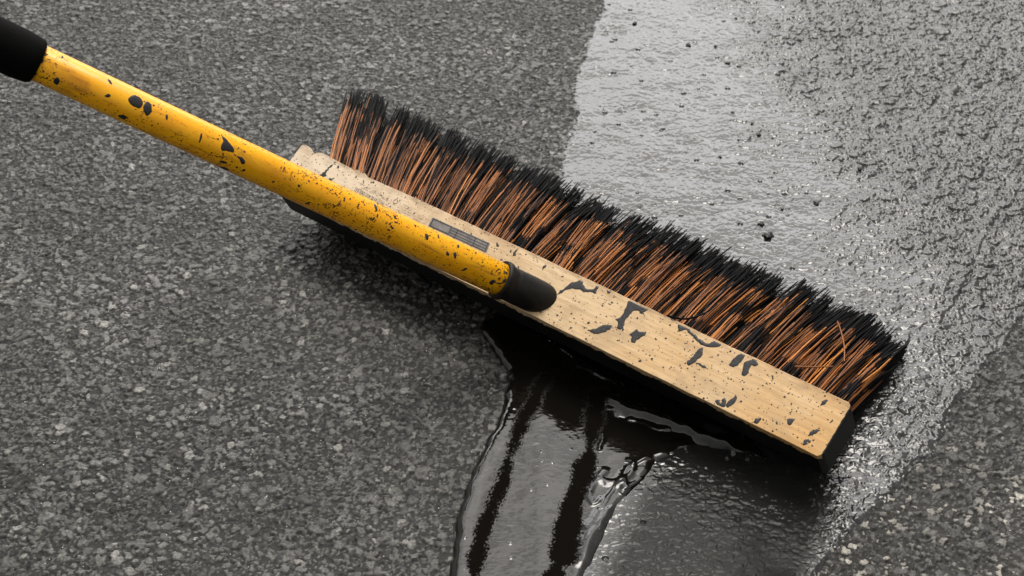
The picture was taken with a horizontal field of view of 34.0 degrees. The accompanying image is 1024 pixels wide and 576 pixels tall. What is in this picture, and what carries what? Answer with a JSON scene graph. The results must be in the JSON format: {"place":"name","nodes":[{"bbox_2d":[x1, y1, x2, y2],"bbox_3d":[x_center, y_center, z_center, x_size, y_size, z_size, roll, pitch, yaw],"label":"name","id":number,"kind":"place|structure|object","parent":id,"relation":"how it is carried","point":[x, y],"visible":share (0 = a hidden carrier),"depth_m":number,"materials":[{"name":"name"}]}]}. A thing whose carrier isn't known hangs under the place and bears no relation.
{"place":"outdoors","nodes":[
{"label":"outdoors","id":0,"kind":"place"},
{"bbox_2d":[0,0,1023,575],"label":"asphalt ground","id":1,"kind":"structure","parent":0,"point":[206,368],"depth_m":1.57,"materials":[{"name":"grey asphalt"}]},
{"bbox_2d":[0,16,908,473],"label":"push broom","id":2,"kind":"object","parent":1,"relation":"on","point":[676,316],"visible":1,"depth_m":1.50,"materials":[{"name":"brown wood"}]},
{"bbox_2d":[449,316,766,575],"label":"sealer puddle","id":3,"kind":"object","parent":1,"relation":"on","point":[577,445],"visible":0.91,"depth_m":1.44,"materials":[{"name":"black liquid"}]},
{"bbox_2d":[452,0,1023,575],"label":"sealer coat","id":4,"kind":"object","parent":1,"relation":"on","point":[936,206],"visible":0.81,"depth_m":1.75,"materials":[{"name":"black liquid"}]},
{"bbox_2d":[761,231,773,239],"bbox_3d":[0.259,-0.053,1.687,0.011,0.006,0.011,-23,43,-27],"label":"grit crumb","id":5,"kind":"object","parent":4,"relation":"on","point":[768,235],"visible":1,"depth_m":1.69,"materials":[{"name":"grey stone"}]},
{"bbox_2d":[794,366,832,367],"bbox_3d":[0.259,0.067,1.437,0.034,0.005,0.006,0,38,0],"label":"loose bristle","id":6,"kind":"object","parent":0,"point":[813,366],"visible":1,"depth_m":1.44,"materials":[{"name":"brown plastic"}]}
]}

